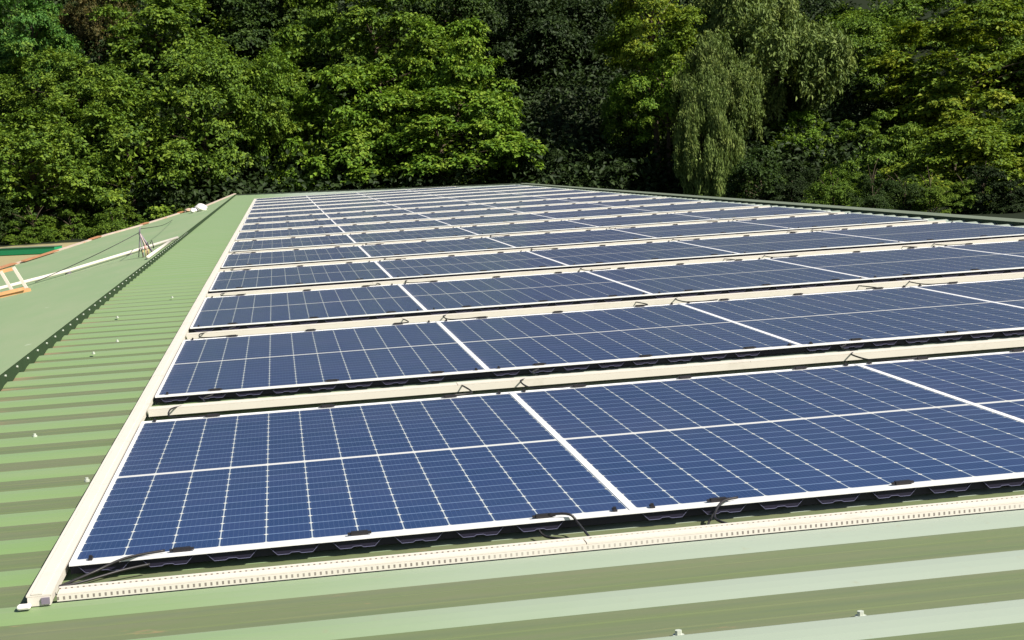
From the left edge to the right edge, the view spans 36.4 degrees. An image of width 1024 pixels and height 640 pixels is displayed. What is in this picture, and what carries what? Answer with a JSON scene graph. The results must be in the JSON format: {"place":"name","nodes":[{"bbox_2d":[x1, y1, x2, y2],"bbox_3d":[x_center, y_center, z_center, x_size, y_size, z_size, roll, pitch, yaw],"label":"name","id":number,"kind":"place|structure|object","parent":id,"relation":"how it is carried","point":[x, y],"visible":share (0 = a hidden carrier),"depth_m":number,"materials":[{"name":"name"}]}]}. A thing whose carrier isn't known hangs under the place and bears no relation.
{"place":"outdoors","nodes":[
{"label":"outdoors","id":0,"kind":"place"},
{"bbox_2d":[0,245,61,255],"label":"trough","id":1,"kind":"object","parent":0,"point":[28,250],"visible":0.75,"depth_m":76.54,"materials":[{"name":"green plastic"}]},
{"bbox_2d":[0,0,1023,373],"bbox_3d":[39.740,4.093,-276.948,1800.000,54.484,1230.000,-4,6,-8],"label":"ground","id":2,"kind":"structure","parent":0,"point":[864,6],"depth_m":110.92,"materials":[{"name":"green plant"}]},
{"bbox_2d":[0,196,31,244],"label":"broadleaf tree","id":3,"kind":"object","parent":2,"relation":"on","point":[3,232],"visible":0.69,"depth_m":91.31,"materials":[{"name":"green plant"}]},
{"bbox_2d":[1,207,62,244],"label":"broadleaf tree","id":4,"kind":"object","parent":2,"relation":"on","point":[49,232],"visible":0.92,"depth_m":90.31,"materials":[{"name":"green plant"}]},
{"bbox_2d":[0,0,84,130],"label":"broadleaf tree","id":5,"kind":"object","parent":2,"relation":"on","point":[47,34],"visible":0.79,"depth_m":107.55,"materials":[{"name":"green plant"}]},
{"bbox_2d":[0,94,136,231],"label":"broadleaf tree","id":6,"kind":"object","parent":2,"relation":"on","point":[33,152],"visible":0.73,"depth_m":93.22,"materials":[{"name":"green plant"}]},
{"bbox_2d":[45,208,91,240],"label":"broadleaf tree","id":7,"kind":"object","parent":2,"relation":"on","point":[66,232],"visible":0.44,"depth_m":92.95,"materials":[{"name":"green plant"}]},
{"bbox_2d":[0,47,144,167],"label":"broadleaf tree","id":8,"kind":"object","parent":2,"relation":"on","point":[83,87],"visible":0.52,"depth_m":103.55,"materials":[{"name":"green plant"}]},
{"bbox_2d":[56,0,138,59],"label":"broadleaf tree","id":9,"kind":"object","parent":2,"relation":"on","point":[83,27],"visible":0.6,"depth_m":118.18,"materials":[{"name":"green plant"}]},
{"bbox_2d":[84,203,148,237],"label":"broadleaf tree","id":10,"kind":"object","parent":2,"relation":"on","point":[107,223],"visible":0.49,"depth_m":91.05,"materials":[{"name":"green plant"}]},
{"bbox_2d":[43,76,205,218],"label":"broadleaf tree","id":11,"kind":"object","parent":2,"relation":"on","point":[175,151],"visible":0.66,"depth_m":96.35,"materials":[{"name":"green plant"}]},
{"bbox_2d":[86,0,241,101],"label":"broadleaf tree","id":12,"kind":"object","parent":2,"relation":"on","point":[131,41],"visible":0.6,"depth_m":111.27,"materials":[{"name":"green plant"}]},
{"bbox_2d":[128,39,308,187],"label":"broadleaf tree","id":13,"kind":"object","parent":2,"relation":"on","point":[185,91],"visible":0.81,"depth_m":99.99,"materials":[{"name":"green plant"}]},
{"bbox_2d":[178,0,319,68],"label":"broadleaf tree","id":14,"kind":"object","parent":2,"relation":"on","point":[247,36],"visible":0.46,"depth_m":116.81,"materials":[{"name":"green plant"}]},
{"bbox_2d":[219,44,316,172],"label":"broadleaf tree","id":15,"kind":"object","parent":2,"relation":"on","point":[279,83],"visible":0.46,"depth_m":102.85,"materials":[{"name":"green plant"}]},
{"bbox_2d":[262,0,350,72],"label":"broadleaf tree","id":16,"kind":"object","parent":2,"relation":"on","point":[309,18],"visible":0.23,"depth_m":115.40,"materials":[{"name":"green plant"}]},
{"bbox_2d":[264,61,440,191],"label":"broadleaf tree","id":17,"kind":"object","parent":2,"relation":"on","point":[344,78],"visible":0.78,"depth_m":101.50,"materials":[{"name":"green plant"}]},
{"bbox_2d":[269,0,456,100],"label":"broadleaf tree","id":18,"kind":"object","parent":2,"relation":"on","point":[369,44],"visible":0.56,"depth_m":108.94,"materials":[{"name":"green plant"}]},
{"bbox_2d":[323,86,547,188],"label":"broadleaf tree","id":19,"kind":"object","parent":2,"relation":"on","point":[510,143],"visible":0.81,"depth_m":98.85,"materials":[{"name":"green plant"}]},
{"bbox_2d":[375,0,518,55],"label":"broadleaf tree","id":20,"kind":"object","parent":2,"relation":"on","point":[460,7],"visible":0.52,"depth_m":113.38,"materials":[{"name":"green plant"}]},
{"bbox_2d":[395,15,525,153],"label":"broadleaf tree","id":21,"kind":"object","parent":2,"relation":"on","point":[461,58],"visible":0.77,"depth_m":103.47,"materials":[{"name":"green plant"}]},
{"bbox_2d":[0,0,976,242],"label":"undergrowth","id":22,"kind":"object","parent":2,"relation":"on","point":[812,159],"visible":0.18,"depth_m":106.36,"materials":[{"name":"green plant"}]},
{"bbox_2d":[0,183,1023,639],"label":"warehouse","id":23,"kind":"structure","parent":2,"relation":"on","point":[70,391],"depth_m":5.98,"materials":[{"name":"paint"}]},
{"bbox_2d":[0,236,178,289],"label":"conduit pipe","id":24,"kind":"object","parent":23,"relation":"on","point":[70,270],"visible":0.85,"depth_m":28.19,"materials":[{"name":"beige plastic"}]},
{"bbox_2d":[16,199,255,609],"bbox_3d":[-6.795,-2.260,38.642,0.121,0.047,67.040,-4,6,-8],"label":"cable duct","id":25,"kind":"object","parent":23,"relation":"on","point":[44,588],"visible":0.99,"depth_m":7.79,"materials":[{"name":"beige plastic"}]},
{"bbox_2d":[244,214,328,223],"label":"solar panel","id":26,"kind":"object","parent":23,"relation":"on","point":[287,218],"visible":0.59,"depth_m":43.04,"materials":[{"name":"blue glass"}]},
{"bbox_2d":[240,219,335,230],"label":"solar panel","id":27,"kind":"object","parent":23,"relation":"on","point":[282,225],"visible":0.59,"depth_m":38.61,"materials":[{"name":"blue glass"}]},
{"bbox_2d":[235,226,343,239],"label":"solar panel","id":28,"kind":"object","parent":23,"relation":"on","point":[320,230],"visible":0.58,"depth_m":34.16,"materials":[{"name":"blue glass"}]},
{"bbox_2d":[229,234,354,251],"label":"solar panel","id":29,"kind":"object","parent":23,"relation":"on","point":[288,243],"visible":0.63,"depth_m":29.72,"materials":[{"name":"blue glass"}]},
{"bbox_2d":[221,246,369,268],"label":"solar panel","id":30,"kind":"object","parent":23,"relation":"on","point":[274,258],"visible":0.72,"depth_m":25.26,"materials":[{"name":"blue glass"}]},
{"bbox_2d":[209,261,391,293],"bbox_3d":[-2.912,-0.609,21.284,2.280,0.067,4.398,-4,6,-8],"label":"solar panel","id":31,"kind":"object","parent":23,"relation":"on","point":[293,277],"visible":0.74,"depth_m":20.78,"materials":[{"name":"blue glass"}]},
{"bbox_2d":[190,283,425,332],"bbox_3d":[-2.235,-0.167,16.864,2.280,0.067,4.398,-4,6,-8],"label":"solar panel","id":32,"kind":"object","parent":23,"relation":"on","point":[304,306],"visible":0.97,"depth_m":16.30,"materials":[{"name":"blue glass"}]},
{"bbox_2d":[155,319,487,402],"bbox_3d":[-1.558,0.274,12.444,2.280,0.067,4.398,-4,6,-8],"label":"solar panel","id":33,"kind":"object","parent":23,"relation":"on","point":[260,364],"visible":0.98,"depth_m":11.85,"materials":[{"name":"blue glass"}]},
{"bbox_2d":[59,385,634,585],"bbox_3d":[-0.907,0.710,8.081,2.313,0.076,4.277,-4,6,-8],"label":"solar panel","id":34,"kind":"object","parent":23,"relation":"on","point":[200,488],"visible":0.98,"depth_m":7.31,"materials":[{"name":"blue glass"}]},
{"bbox_2d":[326,209,413,218],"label":"solar panel","id":35,"kind":"object","parent":23,"relation":"on","point":[368,213],"visible":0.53,"depth_m":43.41,"materials":[{"name":"blue glass"}]},
{"bbox_2d":[331,214,429,224],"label":"solar panel","id":36,"kind":"object","parent":23,"relation":"on","point":[391,218],"visible":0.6,"depth_m":38.97,"materials":[{"name":"blue glass"}]},
{"bbox_2d":[338,220,450,232],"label":"solar panel","id":37,"kind":"object","parent":23,"relation":"on","point":[386,226],"visible":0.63,"depth_m":34.51,"materials":[{"name":"blue glass"}]},
{"bbox_2d":[347,227,477,243],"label":"solar panel","id":38,"kind":"object","parent":23,"relation":"on","point":[409,235],"visible":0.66,"depth_m":30.05,"materials":[{"name":"blue glass"}]},
{"bbox_2d":[359,237,514,258],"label":"solar panel","id":39,"kind":"object","parent":23,"relation":"on","point":[425,247],"visible":0.78,"depth_m":25.61,"materials":[{"name":"blue glass"}]},
{"bbox_2d":[405,204,496,212],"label":"solar panel","id":40,"kind":"object","parent":23,"relation":"on","point":[446,208],"visible":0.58,"depth_m":43.72,"materials":[{"name":"blue glass"}]},
{"bbox_2d":[419,208,522,218],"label":"solar panel","id":41,"kind":"object","parent":23,"relation":"on","point":[454,214],"visible":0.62,"depth_m":39.27,"materials":[{"name":"blue glass"}]},
{"bbox_2d":[375,250,568,280],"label":"solar panel","id":42,"kind":"object","parent":23,"relation":"on","point":[453,265],"visible":0.81,"depth_m":21.12,"materials":[{"name":"blue glass"}]},
{"bbox_2d":[240,201,711,231],"bbox_3d":[-0.749,-2.476,37.370,11.450,0.050,0.115,-4,6,-8],"label":"cable duct","id":43,"kind":"object","parent":23,"relation":"on","point":[474,216],"visible":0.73,"depth_m":37.30,"materials":[{"name":"beige plastic"}]},
{"bbox_2d":[437,214,555,225],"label":"solar panel","id":44,"kind":"object","parent":23,"relation":"on","point":[480,220],"visible":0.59,"depth_m":34.84,"materials":[{"name":"blue glass"}]},
{"bbox_2d":[235,206,769,241],"bbox_3d":[-0.072,-2.035,32.950,11.450,0.050,0.115,-4,6,-8],"label":"cable duct","id":45,"kind":"object","parent":23,"relation":"on","point":[499,223],"visible":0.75,"depth_m":32.87,"materials":[{"name":"beige plastic"}]},
{"bbox_2d":[399,270,651,314],"bbox_3d":[-0.017,-0.355,17.399,2.280,0.067,3.977,-4,6,-8],"label":"solar panel","id":46,"kind":"object","parent":23,"relation":"on","point":[434,297],"visible":0.97,"depth_m":16.63,"materials":[{"name":"blue glass"}]},
{"bbox_2d":[458,220,597,235],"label":"solar panel","id":47,"kind":"object","parent":23,"relation":"on","point":[515,228],"visible":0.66,"depth_m":30.39,"materials":[{"name":"blue glass"}]},
{"bbox_2d":[482,199,578,207],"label":"solar panel","id":48,"kind":"object","parent":23,"relation":"on","point":[526,203],"visible":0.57,"depth_m":44.04,"materials":[{"name":"blue glass"}]},
{"bbox_2d":[229,212,844,253],"bbox_3d":[0.605,-1.594,28.530,11.450,0.050,0.115,-4,6,-8],"label":"cable duct","id":49,"kind":"object","parent":23,"relation":"on","point":[536,233],"visible":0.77,"depth_m":28.46,"materials":[{"name":"beige plastic"}]},
{"bbox_2d":[57,495,1023,601],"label":"cable duct","id":50,"kind":"object","parent":23,"relation":"on","point":[317,569],"visible":1,"depth_m":6.03,"materials":[{"name":"beige plastic"}]},
{"bbox_2d":[503,203,613,212],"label":"solar panel","id":51,"kind":"object","parent":23,"relation":"on","point":[573,206],"visible":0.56,"depth_m":39.60,"materials":[{"name":"blue glass"}]},
{"bbox_2d":[487,228,656,248],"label":"solar panel","id":52,"kind":"object","parent":23,"relation":"on","point":[549,239],"visible":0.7,"depth_m":25.92,"materials":[{"name":"blue glass"}]},
{"bbox_2d":[220,220,945,271],"bbox_3d":[1.282,-1.153,24.110,11.450,0.050,0.115,-4,6,-8],"label":"cable duct","id":53,"kind":"object","parent":23,"relation":"on","point":[576,246],"visible":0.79,"depth_m":24.03,"materials":[{"name":"beige plastic"}]},
{"bbox_2d":[148,337,1023,416],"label":"cable duct","id":54,"kind":"object","parent":23,"relation":"on","point":[557,379],"visible":1,"depth_m":10.39,"materials":[{"name":"beige plastic"}]},
{"bbox_2d":[532,208,657,219],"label":"solar panel","id":55,"kind":"object","parent":23,"relation":"on","point":[592,213],"visible":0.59,"depth_m":35.17,"materials":[{"name":"blue glass"}]},
{"bbox_2d":[187,272,1023,338],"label":"cable duct","id":56,"kind":"object","parent":23,"relation":"on","point":[493,313],"visible":1,"depth_m":14.95,"materials":[{"name":"beige plastic"}]},
{"bbox_2d":[207,237,1023,297],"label":"cable duct","id":57,"kind":"object","parent":23,"relation":"on","point":[600,267],"visible":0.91,"depth_m":19.53,"materials":[{"name":"beige plastic"}]},
{"bbox_2d":[438,302,801,375],"bbox_3d":[0.692,0.107,12.772,2.280,0.067,4.398,-4,6,-8],"label":"solar panel","id":58,"kind":"object","parent":23,"relation":"on","point":[563,341],"visible":0.97,"depth_m":12.19,"materials":[{"name":"blue glass"}]},
{"bbox_2d":[528,240,739,268],"bbox_3d":[1.556,-0.963,22.146,2.280,0.067,3.977,-4,6,-8],"label":"solar panel","id":59,"kind":"object","parent":23,"relation":"on","point":[622,254],"visible":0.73,"depth_m":21.45,"materials":[{"name":"blue glass"}]},
{"bbox_2d":[566,213,715,227],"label":"solar panel","id":60,"kind":"object","parent":23,"relation":"on","point":[621,221],"visible":0.7,"depth_m":30.70,"materials":[{"name":"blue glass"}]},
{"bbox_2d":[590,198,702,206],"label":"solar panel","id":61,"kind":"object","parent":23,"relation":"on","point":[653,201],"visible":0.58,"depth_m":39.95,"materials":[{"name":"blue glass"}]},
{"bbox_2d":[626,202,758,212],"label":"solar panel","id":62,"kind":"object","parent":23,"relation":"on","point":[688,207],"visible":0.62,"depth_m":35.49,"materials":[{"name":"blue glass"}]},
{"bbox_2d":[611,220,793,239],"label":"solar panel","id":63,"kind":"object","parent":23,"relation":"on","point":[711,228],"visible":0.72,"depth_m":26.27,"materials":[{"name":"blue glass"}]},
{"bbox_2d":[580,258,868,298],"bbox_3d":[2.233,-0.522,17.727,2.280,0.067,3.977,-4,6,-8],"label":"solar panel","id":64,"kind":"object","parent":23,"relation":"on","point":[709,278],"visible":0.96,"depth_m":16.97,"materials":[{"name":"blue glass"}]},
{"bbox_2d":[672,206,830,219],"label":"solar panel","id":65,"kind":"object","parent":23,"relation":"on","point":[754,212],"visible":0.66,"depth_m":31.05,"materials":[{"name":"blue glass"}]},
{"bbox_2d":[512,363,1023,524],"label":"solar panel","id":66,"kind":"object","parent":23,"relation":"on","point":[688,445],"visible":0.98,"depth_m":7.78,"materials":[{"name":"blue glass"}]},
{"bbox_2d":[672,231,905,255],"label":"solar panel","id":67,"kind":"object","parent":23,"relation":"on","point":[790,242],"visible":0.77,"depth_m":21.79,"materials":[{"name":"blue glass"}]},
{"bbox_2d":[733,213,927,229],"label":"solar panel","id":68,"kind":"object","parent":23,"relation":"on","point":[834,220],"visible":0.77,"depth_m":26.60,"materials":[{"name":"blue glass"}]},
{"bbox_2d":[675,285,1023,351],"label":"solar panel","id":69,"kind":"object","parent":23,"relation":"on","point":[877,316],"visible":0.98,"depth_m":12.67,"materials":[{"name":"blue glass"}]},
{"bbox_2d":[764,245,1023,282],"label":"solar panel","id":70,"kind":"object","parent":23,"relation":"on","point":[912,263],"visible":0.94,"depth_m":17.46,"materials":[{"name":"blue glass"}]},
{"bbox_2d":[812,221,1023,244],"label":"solar panel","id":71,"kind":"object","parent":23,"relation":"on","point":[937,232],"visible":0.76,"depth_m":22.28,"materials":[{"name":"blue glass"}]},
{"bbox_2d":[851,348,1023,420],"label":"solar panel","id":72,"kind":"object","parent":23,"relation":"on","point":[993,381],"visible":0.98,"depth_m":9.45,"materials":[{"name":"blue glass"}]},
{"bbox_2d":[909,278,1023,307],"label":"solar panel","id":73,"kind":"object","parent":23,"relation":"on","point":[1008,291],"visible":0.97,"depth_m":14.27,"materials":[{"name":"blue glass"}]},
{"bbox_2d":[933,239,1023,256],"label":"solar panel","id":74,"kind":"object","parent":23,"relation":"on","point":[1015,248],"visible":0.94,"depth_m":19.07,"materials":[{"name":"blue glass"}]},
{"bbox_2d":[486,151,543,183],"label":"broadleaf tree","id":75,"kind":"object","parent":2,"relation":"on","point":[530,167],"visible":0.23,"depth_m":100.13,"materials":[{"name":"green plant"}]},
{"bbox_2d":[463,0,615,91],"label":"broadleaf tree","id":76,"kind":"object","parent":2,"relation":"on","point":[551,21],"visible":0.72,"depth_m":116.11,"materials":[{"name":"green plant"}]},
{"bbox_2d":[527,148,601,186],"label":"broadleaf tree","id":77,"kind":"object","parent":2,"relation":"on","point":[557,152],"visible":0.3,"depth_m":102.43,"materials":[{"name":"green plant"}]},
{"bbox_2d":[578,150,647,190],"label":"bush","id":78,"kind":"object","parent":2,"relation":"on","point":[604,176],"visible":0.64,"depth_m":101.79,"materials":[{"name":"green plant"}]},
{"bbox_2d":[598,69,672,164],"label":"broadleaf tree","id":79,"kind":"object","parent":2,"relation":"on","point":[610,123],"visible":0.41,"depth_m":106.77,"materials":[{"name":"green plant"}]},
{"bbox_2d":[604,37,692,177],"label":"broadleaf tree","id":80,"kind":"object","parent":2,"relation":"on","point":[621,89],"visible":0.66,"depth_m":102.81,"materials":[{"name":"green plant"}]},
{"bbox_2d":[591,0,706,171],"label":"broadleaf tree","id":81,"kind":"object","parent":2,"relation":"on","point":[617,44],"visible":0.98,"depth_m":103.48,"materials":[{"name":"green plant"}]},
{"bbox_2d":[672,78,746,196],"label":"weeping tree","id":82,"kind":"object","parent":2,"relation":"on","point":[704,165],"visible":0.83,"depth_m":97.38,"materials":[{"name":"green plant"}]},
{"bbox_2d":[669,29,767,141],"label":"weeping tree","id":83,"kind":"object","parent":2,"relation":"on","point":[737,85],"visible":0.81,"depth_m":99.78,"materials":[{"name":"green plant"}]},
{"bbox_2d":[682,0,800,59],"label":"weeping tree","id":84,"kind":"object","parent":2,"relation":"on","point":[711,10],"visible":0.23,"depth_m":114.17,"materials":[{"name":"green plant"}]},
{"bbox_2d":[722,145,789,201],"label":"bush","id":85,"kind":"object","parent":2,"relation":"on","point":[769,170],"visible":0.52,"depth_m":85.36,"materials":[{"name":"green plant"}]},
{"bbox_2d":[678,0,857,138],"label":"weeping tree","id":86,"kind":"object","parent":2,"relation":"on","point":[765,36],"visible":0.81,"depth_m":105.66,"materials":[{"name":"green plant"}]},
{"bbox_2d":[764,169,817,202],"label":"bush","id":87,"kind":"object","parent":2,"relation":"on","point":[796,186],"visible":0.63,"depth_m":85.09,"materials":[{"name":"green plant"}]},
{"bbox_2d":[759,106,848,163],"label":"broadleaf tree","id":88,"kind":"object","parent":2,"relation":"on","point":[806,115],"visible":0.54,"depth_m":106.31,"materials":[{"name":"green plant"}]},
{"bbox_2d":[801,169,863,206],"bbox_3d":[13.429,-3.858,64.703,3.015,4.814,2.847,-4,6,-8],"label":"broadleaf tree","id":89,"kind":"object","parent":2,"relation":"on","point":[837,194],"visible":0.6,"depth_m":64.13,"materials":[{"name":"green plant"}]},
{"bbox_2d":[824,74,893,129],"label":"broadleaf tree","id":90,"kind":"object","parent":2,"relation":"on","point":[852,83],"visible":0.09,"depth_m":113.13,"materials":[{"name":"green plant"}]},
{"bbox_2d":[844,159,894,209],"bbox_3d":[14.701,-4.040,63.907,2.433,5.182,2.058,-4,6,-8],"label":"bush","id":91,"kind":"object","parent":2,"relation":"on","point":[875,198],"visible":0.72,"depth_m":63.50,"materials":[{"name":"green plant"}]},
{"bbox_2d":[818,109,928,203],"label":"broadleaf tree","id":92,"kind":"object","parent":2,"relation":"on","point":[889,157],"visible":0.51,"depth_m":78.70,"materials":[{"name":"green plant"}]},
{"bbox_2d":[831,7,917,99],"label":"broadleaf tree","id":93,"kind":"object","parent":2,"relation":"on","point":[873,34],"visible":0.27,"depth_m":115.41,"materials":[{"name":"green plant"}]},
{"bbox_2d":[815,0,966,53],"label":"broadleaf tree","id":94,"kind":"object","parent":2,"relation":"on","point":[906,7],"visible":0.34,"depth_m":121.94,"materials":[{"name":"green plant"}]},
{"bbox_2d":[879,173,932,211],"bbox_3d":[16.480,-3.909,64.832,2.706,4.510,2.554,-4,6,-8],"label":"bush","id":95,"kind":"object","parent":2,"relation":"on","point":[898,185],"visible":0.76,"depth_m":64.23,"materials":[{"name":"green plant"}]},
{"bbox_2d":[907,166,952,213],"bbox_3d":[17.392,-4.051,64.613,2.132,4.796,2.014,-4,6,-8],"label":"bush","id":96,"kind":"object","parent":2,"relation":"on","point":[935,192],"visible":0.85,"depth_m":64.09,"materials":[{"name":"green plant"}]},
{"bbox_2d":[854,0,1023,150],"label":"broadleaf tree","id":97,"kind":"object","parent":2,"relation":"on","point":[930,105],"visible":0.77,"depth_m":104.70,"materials":[{"name":"green plant"}]},
{"bbox_2d":[872,109,1023,206],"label":"broadleaf tree","id":98,"kind":"object","parent":2,"relation":"on","point":[987,143],"visible":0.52,"depth_m":70.92,"materials":[{"name":"green plant"}]},
{"bbox_2d":[936,176,997,213],"bbox_3d":[19.204,-3.953,65.264,2.732,4.462,2.087,-4,6,-8],"label":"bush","id":99,"kind":"object","parent":2,"relation":"on","point":[960,202],"visible":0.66,"depth_m":64.73,"materials":[{"name":"green plant"}]},
{"bbox_2d":[944,163,1023,213],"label":"bush","id":100,"kind":"object","parent":2,"relation":"on","point":[985,172],"visible":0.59,"depth_m":64.50,"materials":[{"name":"green plant"}]},
{"bbox_2d":[946,0,1023,93],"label":"broadleaf tree","id":101,"kind":"object","parent":2,"relation":"on","point":[1010,42],"visible":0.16,"depth_m":113.47,"materials":[{"name":"green plant"}]},
{"bbox_2d":[980,103,1023,185],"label":"broadleaf tree","id":102,"kind":"object","parent":2,"relation":"on","point":[1016,124],"visible":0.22,"depth_m":75.80,"materials":[{"name":"green plant"}]},
{"bbox_2d":[982,178,1023,213],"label":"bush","id":103,"kind":"object","parent":2,"relation":"on","point":[1012,198],"visible":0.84,"depth_m":63.82,"materials":[{"name":"green plant"}]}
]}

